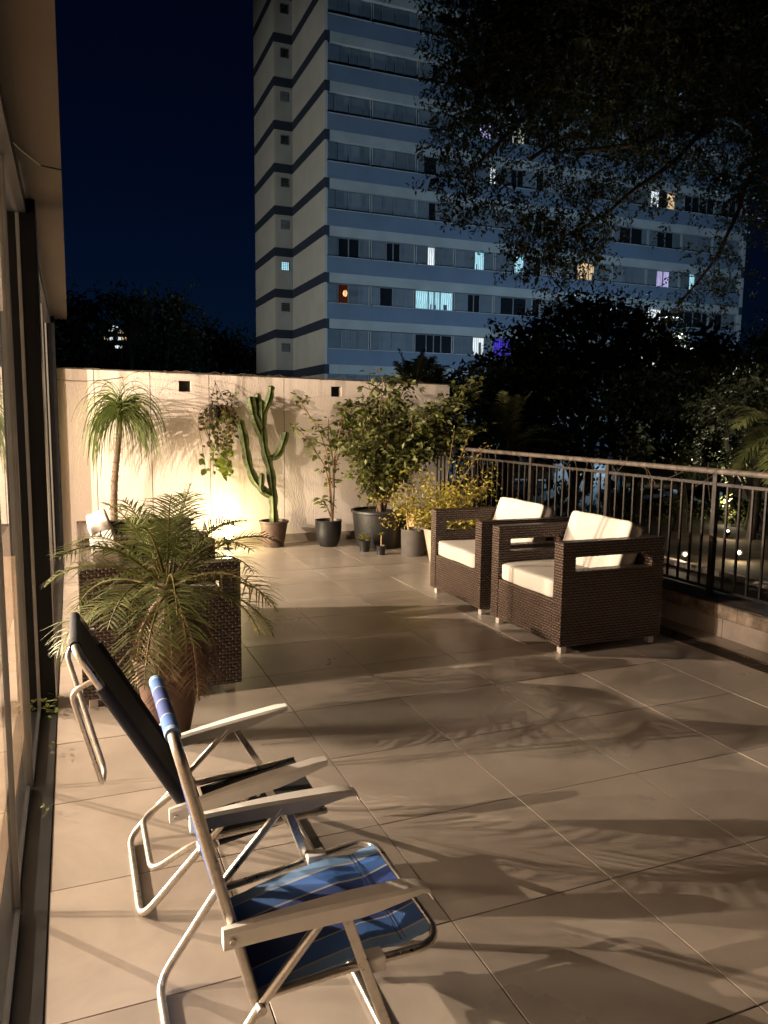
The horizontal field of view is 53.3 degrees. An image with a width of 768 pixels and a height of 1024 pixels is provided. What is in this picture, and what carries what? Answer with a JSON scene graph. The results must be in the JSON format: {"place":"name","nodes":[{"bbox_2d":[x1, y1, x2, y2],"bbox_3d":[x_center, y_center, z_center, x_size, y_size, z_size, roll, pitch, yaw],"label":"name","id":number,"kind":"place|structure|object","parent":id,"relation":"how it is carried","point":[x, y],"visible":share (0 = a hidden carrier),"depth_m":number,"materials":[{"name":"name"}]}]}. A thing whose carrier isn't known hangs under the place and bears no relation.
{"place":"outdoors","nodes":[
{"label":"outdoors","id":0,"kind":"place"},
{"bbox_2d":[95,323,152,369],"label":"distant house","id":1,"kind":"structure","parent":0,"point":[132,333],"depth_m":70.90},
{"bbox_2d":[43,538,767,1023],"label":"terrace floor","id":2,"kind":"structure","parent":0,"point":[575,834],"depth_m":2.98,"materials":[{"name":"tile"}]},
{"bbox_2d":[0,0,66,1023],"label":"house","id":3,"kind":"structure","parent":2,"relation":"on","point":[33,305],"depth_m":2.97,"materials":[{"name":"paint"}]},
{"bbox_2d":[38,693,63,718],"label":"weed","id":4,"kind":"object","parent":2,"relation":"on","point":[47,704],"visible":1,"depth_m":3.93,"materials":[{"name":"green plant"}]},
{"bbox_2d":[71,372,171,534],"bbox_3d":[-2.784,-0.499,8.216,1.031,1.991,0.832,-2,8,-22],"label":"ponytail palm","id":5,"kind":"object","parent":2,"relation":"on","point":[120,410],"visible":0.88,"depth_m":8.19,"materials":[{"name":"green plant"}]},
{"bbox_2d":[76,509,207,592],"bbox_3d":[-1.745,0.422,5.486,0.833,0.850,0.900,-2,8,-22],"label":"wicker armchair","id":6,"kind":"object","parent":2,"relation":"on","point":[98,521],"visible":0.2,"depth_m":5.22,"materials":[{"name":"fabric"}]},
{"bbox_2d":[77,529,241,707],"bbox_3d":[-1.343,0.547,4.503,0.833,0.851,0.900,-2,8,-22],"label":"wicker armchair","id":7,"kind":"object","parent":2,"relation":"on","point":[227,633],"visible":0.48,"depth_m":4.16,"materials":[{"name":"wicker"}]},
{"bbox_2d":[41,480,284,732],"bbox_3d":[-1.007,0.471,3.576,1.104,1.234,1.205,-2,8,-22],"label":"potted palm","id":8,"kind":"object","parent":2,"relation":"on","point":[171,646],"visible":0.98,"depth_m":3.46,"materials":[{"name":"plant"}]},
{"bbox_2d":[65,612,327,915],"bbox_3d":[-0.633,0.776,2.576,0.792,0.877,0.552,-2,8,-22],"label":"beach chair","id":9,"kind":"object","parent":2,"relation":"on","point":[126,706],"visible":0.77,"depth_m":2.48,"materials":[{"name":"fabric"}]},
{"bbox_2d":[56,367,449,552],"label":"garden wall","id":10,"kind":"structure","parent":2,"relation":"on","point":[184,398],"depth_m":9.01,"materials":[{"name":"paint"}]},
{"bbox_2d":[198,380,240,480],"bbox_3d":[-1.903,-0.926,8.804,0.474,1.174,0.487,1,7,6],"label":"hanging planter","id":11,"kind":"object","parent":10,"relation":"hanging from","point":[218,413],"visible":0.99,"depth_m":8.75,"materials":[{"name":"green plant"}]},
{"bbox_2d":[164,371,422,382],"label":"creeper","id":12,"kind":"object","parent":10,"relation":"attached to","point":[276,375],"visible":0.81,"depth_m":9.16,"materials":[{"name":"green plant"}]},
{"bbox_2d":[236,385,288,547],"bbox_3d":[-1.388,-0.522,8.927,0.599,1.891,0.354,-6,9,-42],"label":"potted cactus","id":13,"kind":"object","parent":2,"relation":"on","point":[258,407],"visible":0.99,"depth_m":8.91,"materials":[{"name":"plant"}]},
{"bbox_2d":[149,675,437,1023],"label":"beach chair","id":14,"kind":"object","parent":2,"relation":"on","point":[320,916],"visible":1,"depth_m":1.83,"materials":[{"name":"metal"}]},
{"bbox_2d":[289,392,360,546],"bbox_3d":[-0.698,-0.495,9.038,0.899,1.826,0.394,-2,8,-22],"label":"potted shrub","id":15,"kind":"object","parent":2,"relation":"on","point":[328,532],"visible":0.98,"depth_m":9.02,"materials":[{"name":"green plant"}]},
{"bbox_2d":[357,533,371,551],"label":"potted plant","id":16,"kind":"object","parent":2,"relation":"on","point":[364,543],"visible":1,"depth_m":8.80,"materials":[{"name":"grey plant"}]},
{"bbox_2d":[399,464,425,556],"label":"potted plant","id":17,"kind":"object","parent":2,"relation":"on","point":[413,541],"visible":0.8,"depth_m":8.53,"materials":[{"name":"plant"}]},
{"bbox_2d":[328,368,498,548],"bbox_3d":[0.327,-0.650,9.252,2.180,2.104,1.297,-2,8,-22],"label":"potted bush","id":18,"kind":"object","parent":2,"relation":"on","point":[412,444],"visible":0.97,"depth_m":9.01,"materials":[{"name":"green plant"}]},
{"bbox_2d":[359,426,517,560],"bbox_3d":[0.653,-0.199,8.203,1.789,1.470,1.622,3,8,22],"label":"yellow shrub","id":19,"kind":"object","parent":2,"relation":"on","point":[424,514],"visible":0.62,"depth_m":8.11,"materials":[{"name":"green plant"}]},
{"bbox_2d":[430,497,569,614],"bbox_3d":[0.962,0.327,6.500,0.833,0.850,0.900,-2,8,-22],"label":"wicker armchair","id":20,"kind":"object","parent":2,"relation":"on","point":[460,564],"visible":0.66,"depth_m":6.33,"materials":[{"name":"wicker"}]},
{"bbox_2d":[490,511,664,653],"bbox_3d":[1.363,0.451,5.521,0.833,0.849,0.900,-2,8,-22],"label":"wicker armchair","id":21,"kind":"object","parent":2,"relation":"on","point":[591,578],"visible":1,"depth_m":5.21,"materials":[{"name":"wicker"}]},
{"bbox_2d":[660,625,767,673],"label":"drain grate","id":22,"kind":"object","parent":2,"relation":"on","point":[744,660],"visible":0.16,"depth_m":5.17,"materials":[{"name":"metal"}]},
{"bbox_2d":[55,0,767,375],"label":"sky","id":23,"kind":"structure","parent":0,"point":[156,97],"materials":[{"name":"blue"}]},
{"bbox_2d":[448,447,767,580],"bbox_3d":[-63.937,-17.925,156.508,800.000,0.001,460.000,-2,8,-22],"label":"garden ground","id":24,"kind":"structure","parent":0,"point":[756,544],"depth_m":12.31,"materials":[{"name":"soil"}]},
{"bbox_2d":[55,277,139,369],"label":"tree","id":25,"kind":"object","parent":24,"relation":"on","point":[72,328],"visible":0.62,"depth_m":55.88,"materials":[{"name":"green plant"}]},
{"bbox_2d":[66,334,151,370],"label":"tree","id":26,"kind":"object","parent":24,"relation":"on","point":[122,366],"visible":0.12,"depth_m":61.30,"materials":[{"name":"green plant"}]},
{"bbox_2d":[87,279,175,369],"bbox_3d":[-18.496,-10.799,54.748,7.295,11.857,5.448,3,7,17],"label":"tree","id":27,"kind":"object","parent":24,"relation":"on","point":[130,309],"visible":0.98,"depth_m":54.09,"materials":[{"name":"green plant"}]},
{"bbox_2d":[114,278,224,372],"bbox_3d":[-16.081,-11.358,57.379,8.010,12.376,6.024,-2,8,-22],"label":"tree","id":28,"kind":"object","parent":24,"relation":"on","point":[158,356],"visible":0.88,"depth_m":56.57,"materials":[{"name":"green plant"}]},
{"bbox_2d":[187,309,255,374],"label":"tree","id":29,"kind":"object","parent":24,"relation":"on","point":[231,350],"visible":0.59,"depth_m":61.92,"materials":[{"name":"green plant"}]},
{"bbox_2d":[392,348,450,382],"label":"garden palm","id":30,"kind":"object","parent":24,"relation":"on","point":[418,368],"visible":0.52,"depth_m":12.30,"materials":[{"name":"green plant"}]},
{"bbox_2d":[424,361,495,408],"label":"garden palm","id":31,"kind":"object","parent":24,"relation":"on","point":[452,376],"visible":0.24,"depth_m":13.58,"materials":[{"name":"green plant"}]},
{"bbox_2d":[449,429,516,519],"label":"garden shrub","id":32,"kind":"object","parent":24,"relation":"on","point":[475,444],"visible":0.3,"depth_m":13.43,"materials":[{"name":"green plant"}]},
{"bbox_2d":[449,368,523,494],"bbox_3d":[2.560,-2.056,19.810,2.476,3.499,4.121,4,8,23],"label":"dark shrub","id":33,"kind":"object","parent":24,"relation":"on","point":[467,417],"visible":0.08,"depth_m":19.07,"materials":[{"name":"green plant"}]},
{"bbox_2d":[253,0,754,446],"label":"apartment tower","id":34,"kind":"structure","parent":24,"relation":"on","point":[365,263],"depth_m":49.78,"materials":[{"name":"white concrete"}]},
{"bbox_2d":[327,374,368,379],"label":"window","id":35,"kind":"structure","parent":34,"relation":"in","point":[352,377],"depth_m":48.35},
{"bbox_2d":[327,329,369,350],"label":"window","id":36,"kind":"structure","parent":34,"relation":"in","point":[336,339],"depth_m":48.02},
{"bbox_2d":[327,283,370,305],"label":"window","id":37,"kind":"structure","parent":34,"relation":"in","point":[336,293],"depth_m":47.68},
{"bbox_2d":[327,236,370,259],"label":"window","id":38,"kind":"structure","parent":34,"relation":"in","point":[336,247],"depth_m":47.33,"materials":[{"name":"grey glass"}]},
{"bbox_2d":[327,189,371,213],"bbox_3d":[-2.144,-19.011,46.944,2.826,1.220,0.435,-2,8,-22],"label":"window","id":39,"kind":"structure","parent":34,"relation":"in","point":[336,200],"depth_m":47.00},
{"bbox_2d":[327,141,371,166],"bbox_3d":[-2.115,-21.755,46.607,2.826,1.220,0.435,-2,8,-22],"label":"window","id":40,"kind":"structure","parent":34,"relation":"in","point":[336,152],"depth_m":46.65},
{"bbox_2d":[327,92,371,119],"bbox_3d":[-2.085,-24.499,46.270,2.826,1.220,0.435,-2,8,-22],"label":"window","id":41,"kind":"structure","parent":34,"relation":"in","point":[336,104],"depth_m":46.31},
{"bbox_2d":[327,44,372,71],"bbox_3d":[-2.056,-27.243,45.933,2.826,1.220,0.435,-2,8,-22],"label":"window","id":42,"kind":"structure","parent":34,"relation":"in","point":[337,55],"depth_m":45.99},
{"bbox_2d":[328,0,372,22],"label":"window","id":43,"kind":"structure","parent":34,"relation":"in","point":[355,9],"depth_m":45.69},
{"bbox_2d":[369,331,414,352],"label":"window","id":44,"kind":"structure","parent":34,"relation":"in","point":[379,341],"depth_m":49.12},
{"bbox_2d":[370,241,414,263],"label":"window","id":45,"kind":"structure","parent":34,"relation":"in","point":[379,251],"depth_m":48.44,"materials":[{"name":"grey glass"}]},
{"bbox_2d":[370,286,415,308],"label":"window","id":46,"kind":"structure","parent":34,"relation":"in","point":[379,296],"depth_m":48.78,"materials":[{"name":"grey glass"}]},
{"bbox_2d":[371,195,415,218],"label":"window","id":47,"kind":"structure","parent":34,"relation":"in","point":[380,205],"depth_m":48.11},
{"bbox_2d":[371,148,417,173],"bbox_3d":[0.651,-21.863,47.725,3.016,1.220,0.435,-2,8,-22],"label":"window","id":48,"kind":"structure","parent":34,"relation":"in","point":[382,159],"depth_m":47.76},
{"bbox_2d":[371,100,417,126],"bbox_3d":[0.681,-24.607,47.387,3.016,1.220,0.435,-2,8,-22],"label":"window","id":49,"kind":"structure","parent":34,"relation":"in","point":[384,112],"depth_m":47.42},
{"bbox_2d":[372,52,418,80],"bbox_3d":[0.710,-27.351,47.050,3.016,1.220,0.435,-2,8,-22],"label":"window","id":50,"kind":"structure","parent":34,"relation":"in","point":[384,64],"depth_m":47.09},
{"bbox_2d":[372,3,419,32],"bbox_3d":[0.739,-30.095,46.713,3.016,1.220,0.435,-2,8,-22],"label":"window","id":51,"kind":"structure","parent":34,"relation":"in","point":[382,15],"depth_m":46.74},
{"bbox_2d":[414,334,451,353],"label":"window","id":52,"kind":"structure","parent":34,"relation":"in","point":[434,344],"depth_m":50.23,"materials":[{"name":"black glass"}]},
{"bbox_2d":[414,290,453,311],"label":"window","id":53,"kind":"structure","parent":34,"relation":"in","point":[426,300],"depth_m":49.87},
{"bbox_2d":[415,246,454,267],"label":"window","id":54,"kind":"structure","parent":34,"relation":"in","point":[429,256],"depth_m":49.54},
{"bbox_2d":[416,200,454,223],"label":"window","id":55,"kind":"structure","parent":34,"relation":"in","point":[423,212],"depth_m":49.07,"materials":[{"name":"grey glass"}]},
{"bbox_2d":[416,155,455,178],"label":"window","id":56,"kind":"structure","parent":34,"relation":"in","point":[420,169],"depth_m":48.72,"materials":[{"name":"grey glass"}]},
{"bbox_2d":[417,108,457,133],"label":"window","id":57,"kind":"structure","parent":34,"relation":"in","point":[422,116],"depth_m":48.29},
{"bbox_2d":[418,61,457,85],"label":"window","id":58,"kind":"structure","parent":34,"relation":"in","point":[426,68],"depth_m":47.91,"materials":[{"name":"grey glass"}]},
{"bbox_2d":[418,14,458,38],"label":"window","id":59,"kind":"structure","parent":34,"relation":"in","point":[429,25],"depth_m":47.62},
{"bbox_2d":[452,336,491,355],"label":"window","id":60,"kind":"structure","parent":34,"relation":"in","point":[461,345],"depth_m":51.25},
{"bbox_2d":[453,293,492,313],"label":"window","id":61,"kind":"structure","parent":34,"relation":"in","point":[468,303],"depth_m":50.96,"materials":[{"name":"grey glass"}]},
{"bbox_2d":[454,250,495,271],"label":"window","id":62,"kind":"structure","parent":34,"relation":"in","point":[462,259],"depth_m":50.63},
{"bbox_2d":[455,206,496,228],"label":"window","id":63,"kind":"structure","parent":34,"relation":"in","point":[491,224],"depth_m":50.42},
{"bbox_2d":[456,161,496,184],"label":"window","id":64,"kind":"structure","parent":34,"relation":"in","point":[483,174],"depth_m":50.10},
{"bbox_2d":[493,296,533,316],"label":"window","id":65,"kind":"structure","parent":34,"relation":"in","point":[501,305],"depth_m":52.06,"materials":[{"name":"grey glass"}]},
{"bbox_2d":[494,254,533,273],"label":"window","id":66,"kind":"structure","parent":34,"relation":"in","point":[498,261],"depth_m":51.63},
{"bbox_2d":[495,211,534,231],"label":"window","id":67,"kind":"structure","parent":34,"relation":"in","point":[512,218],"depth_m":51.34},
{"bbox_2d":[496,167,536,190],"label":"window","id":68,"kind":"structure","parent":34,"relation":"in","point":[526,185],"depth_m":51.20,"materials":[{"name":"grey glass"}]},
{"bbox_2d":[576,263,612,282],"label":"window","id":69,"kind":"structure","parent":34,"relation":"in","point":[589,277],"depth_m":54.24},
{"bbox_2d":[579,221,614,242],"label":"window","id":70,"kind":"structure","parent":34,"relation":"in","point":[591,229],"depth_m":53.96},
{"bbox_2d":[579,180,616,201],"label":"window","id":71,"kind":"structure","parent":34,"relation":"in","point":[580,185],"depth_m":53.61,"materials":[{"name":"grey glass"}]},
{"bbox_2d":[611,266,647,285],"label":"window","id":72,"kind":"structure","parent":34,"relation":"in","point":[632,276],"depth_m":55.40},
{"bbox_2d":[613,226,649,246],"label":"window","id":73,"kind":"structure","parent":34,"relation":"in","point":[639,237],"depth_m":55.10,"materials":[{"name":"grey glass"}]},
{"bbox_2d":[615,185,651,206],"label":"window","id":74,"kind":"structure","parent":34,"relation":"in","point":[641,199],"depth_m":54.88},
{"bbox_2d":[645,269,680,288],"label":"window","id":75,"kind":"structure","parent":34,"relation":"in","point":[654,278],"depth_m":56.49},
{"bbox_2d":[647,230,682,250],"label":"window","id":76,"kind":"structure","parent":34,"relation":"in","point":[674,240],"depth_m":56.21,"materials":[{"name":"grey glass"}]},
{"bbox_2d":[649,190,684,211],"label":"window","id":77,"kind":"structure","parent":34,"relation":"in","point":[678,203],"depth_m":55.89,"materials":[{"name":"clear glass"}]},
{"bbox_2d":[677,311,707,328],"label":"window","id":78,"kind":"structure","parent":34,"relation":"in","point":[699,317],"depth_m":58.06,"materials":[{"name":"grey glass"}]},
{"bbox_2d":[679,273,711,291],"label":"window","id":79,"kind":"structure","parent":34,"relation":"in","point":[685,280],"depth_m":57.58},
{"bbox_2d":[681,234,712,253],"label":"window","id":80,"kind":"structure","parent":34,"relation":"in","point":[697,241],"depth_m":57.31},
{"bbox_2d":[683,196,715,215],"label":"window","id":81,"kind":"structure","parent":34,"relation":"in","point":[686,204],"depth_m":56.94,"materials":[{"name":"black glass"}]},
{"bbox_2d":[707,313,736,330],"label":"window","id":82,"kind":"structure","parent":34,"relation":"in","point":[730,318],"depth_m":59.19,"materials":[{"name":"grey glass"}]},
{"bbox_2d":[710,276,737,293],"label":"window","id":83,"kind":"structure","parent":34,"relation":"in","point":[736,286],"depth_m":58.87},
{"bbox_2d":[712,238,741,257],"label":"window","id":84,"kind":"structure","parent":34,"relation":"in","point":[733,243],"depth_m":58.54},
{"bbox_2d":[714,201,741,218],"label":"window","id":85,"kind":"structure","parent":34,"relation":"in","point":[722,203],"depth_m":57.99,"materials":[{"name":"grey glass"}]},
{"bbox_2d":[458,389,564,497],"bbox_3d":[1.925,-0.599,11.715,1.718,2.546,1.477,1,7,7],"label":"garden palm","id":86,"kind":"object","parent":24,"relation":"on","point":[501,431],"visible":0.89,"depth_m":11.64,"materials":[{"name":"green plant"}]},
{"bbox_2d":[442,304,583,501],"bbox_3d":[2.922,-2.447,17.781,4.458,4.786,3.230,-2,8,-22],"label":"dark tree","id":87,"kind":"object","parent":24,"relation":"on","point":[497,379],"visible":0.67,"depth_m":17.82,"materials":[{"name":"green plant"}]},
{"bbox_2d":[483,340,592,493],"bbox_3d":[3.946,-2.687,20.969,3.432,4.493,5.031,2,7,14],"label":"dark shrub","id":88,"kind":"object","parent":24,"relation":"on","point":[563,424],"visible":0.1,"depth_m":19.44,"materials":[{"name":"green plant"}]},
{"bbox_2d":[523,422,602,516],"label":"garden shrub","id":89,"kind":"object","parent":24,"relation":"on","point":[557,449],"visible":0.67,"depth_m":14.93,"materials":[{"name":"green plant"}]},
{"bbox_2d":[380,0,767,322],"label":"tree","id":90,"kind":"object","parent":24,"relation":"on","point":[717,50],"visible":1,"depth_m":13.33,"materials":[{"name":"green plant"}]},
{"bbox_2d":[515,274,668,479],"bbox_3d":[5.500,-3.489,21.141,4.927,6.068,3.680,-2,8,-22],"label":"dark tree","id":91,"kind":"object","parent":24,"relation":"on","point":[584,314],"visible":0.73,"depth_m":20.71,"materials":[{"name":"green plant"}]},
{"bbox_2d":[421,520,767,653],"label":"kerb wall","id":92,"kind":"structure","parent":24,"relation":"on","point":[738,620],"depth_m":5.53,"materials":[{"name":"concrete"}]},
{"bbox_2d":[436,446,767,604],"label":"railing","id":93,"kind":"object","parent":92,"relation":"on","point":[716,484],"visible":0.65,"depth_m":6.17,"materials":[{"name":"metal"}]},
{"bbox_2d":[441,449,717,497],"bbox_3d":[1.722,-0.438,7.327,0.053,0.296,5.329,-2,8,-22],"label":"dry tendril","id":94,"kind":"object","parent":93,"relation":"attached to","point":[593,469],"visible":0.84,"depth_m":6.62,"materials":[{"name":"brown plant"}]},
{"bbox_2d":[548,334,651,491],"bbox_3d":[5.700,-2.734,21.458,3.352,4.503,5.352,3,7,16],"label":"dark shrub","id":95,"kind":"object","parent":24,"relation":"on","point":[608,410],"visible":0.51,"depth_m":19.91,"materials":[{"name":"green plant"}]},
{"bbox_2d":[598,420,664,522],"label":"garden shrub","id":96,"kind":"object","parent":24,"relation":"on","point":[635,448],"visible":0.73,"depth_m":15.01,"materials":[{"name":"green plant"}]},
{"bbox_2d":[592,294,706,491],"bbox_3d":[7.352,-3.138,20.789,3.421,5.490,3.515,3,7,16],"label":"dark tree","id":97,"kind":"object","parent":24,"relation":"on","point":[669,346],"visible":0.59,"depth_m":20.42,"materials":[{"name":"green plant"}]},
{"bbox_2d":[592,355,708,490],"bbox_3d":[7.911,-2.818,21.923,3.619,4.603,6.618,3,8,21],"label":"dark shrub","id":98,"kind":"object","parent":24,"relation":"on","point":[648,430],"visible":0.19,"depth_m":20.43,"materials":[{"name":"green plant"}]},
{"bbox_2d":[578,487,767,525],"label":"hedge","id":99,"kind":"object","parent":24,"relation":"on","point":[695,522],"visible":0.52,"depth_m":14.83,"materials":[{"name":"green plant"}]},
{"bbox_2d":[653,433,708,531],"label":"garden shrub","id":100,"kind":"object","parent":24,"relation":"on","point":[689,459],"visible":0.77,"depth_m":13.92,"materials":[{"name":"green plant"}]},
{"bbox_2d":[657,307,767,498],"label":"dark tree","id":101,"kind":"object","parent":24,"relation":"on","point":[709,346],"visible":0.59,"depth_m":18.90,"materials":[{"name":"green plant"}]},
{"bbox_2d":[661,341,767,455],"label":"dark shrub","id":102,"kind":"object","parent":24,"relation":"on","point":[742,366],"visible":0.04,"depth_m":20.77,"materials":[{"name":"green plant"}]},
{"bbox_2d":[664,556,767,589],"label":"path edging","id":103,"kind":"object","parent":24,"relation":"on","point":[728,575],"visible":0.27,"depth_m":9.76,"materials":[{"name":"stone"}]},
{"bbox_2d":[678,369,767,520],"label":"slim tree","id":104,"kind":"object","parent":24,"relation":"on","point":[725,438],"visible":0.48,"depth_m":14.98,"materials":[{"name":"green plant"}]},
{"bbox_2d":[692,363,767,539],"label":"slim tree","id":105,"kind":"object","parent":24,"relation":"on","point":[738,395],"visible":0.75,"depth_m":12.75,"materials":[{"name":"green plant"}]},
{"bbox_2d":[707,444,767,537],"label":"garden shrub","id":106,"kind":"object","parent":24,"relation":"on","point":[748,492],"visible":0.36,"depth_m":14.30,"materials":[{"name":"green plant"}]},
{"bbox_2d":[712,309,767,448],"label":"dark tree","id":107,"kind":"object","parent":24,"relation":"on","point":[747,360],"visible":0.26,"depth_m":18.77,"materials":[{"name":"green plant"}]},
{"bbox_2d":[713,403,767,484],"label":"garden palm","id":108,"kind":"object","parent":24,"relation":"on","point":[748,454],"visible":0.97,"depth_m":11.19,"materials":[{"name":"green plant"}]},
{"bbox_2d":[449,457,767,539],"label":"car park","id":109,"kind":"structure","parent":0,"point":[720,528],"depth_m":18.81,"materials":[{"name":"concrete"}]},
{"bbox_2d":[491,444,554,487],"bbox_3d":[4.346,-1.583,23.558,1.780,1.450,4.315,2,7,13],"label":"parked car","id":110,"kind":"object","parent":109,"relation":"on","point":[539,474],"visible":0.27,"depth_m":21.54,"materials":[{"name":"paint"}]},
{"bbox_2d":[608,440,698,499],"bbox_3d":[7.127,-1.204,20.719,1.780,1.450,4.315,2,7,10],"label":"parked car","id":111,"kind":"object","parent":109,"relation":"on","point":[667,448],"visible":0.36,"depth_m":19.28,"materials":[{"name":"paint"}]},
{"bbox_2d":[694,443,767,507],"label":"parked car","id":112,"kind":"object","parent":109,"relation":"on","point":[698,492],"visible":0.23,"depth_m":18.33,"materials":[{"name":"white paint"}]},
{"bbox_2d":[663,563,767,605],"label":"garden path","id":113,"kind":"structure","parent":0,"point":[739,589],"depth_m":9.40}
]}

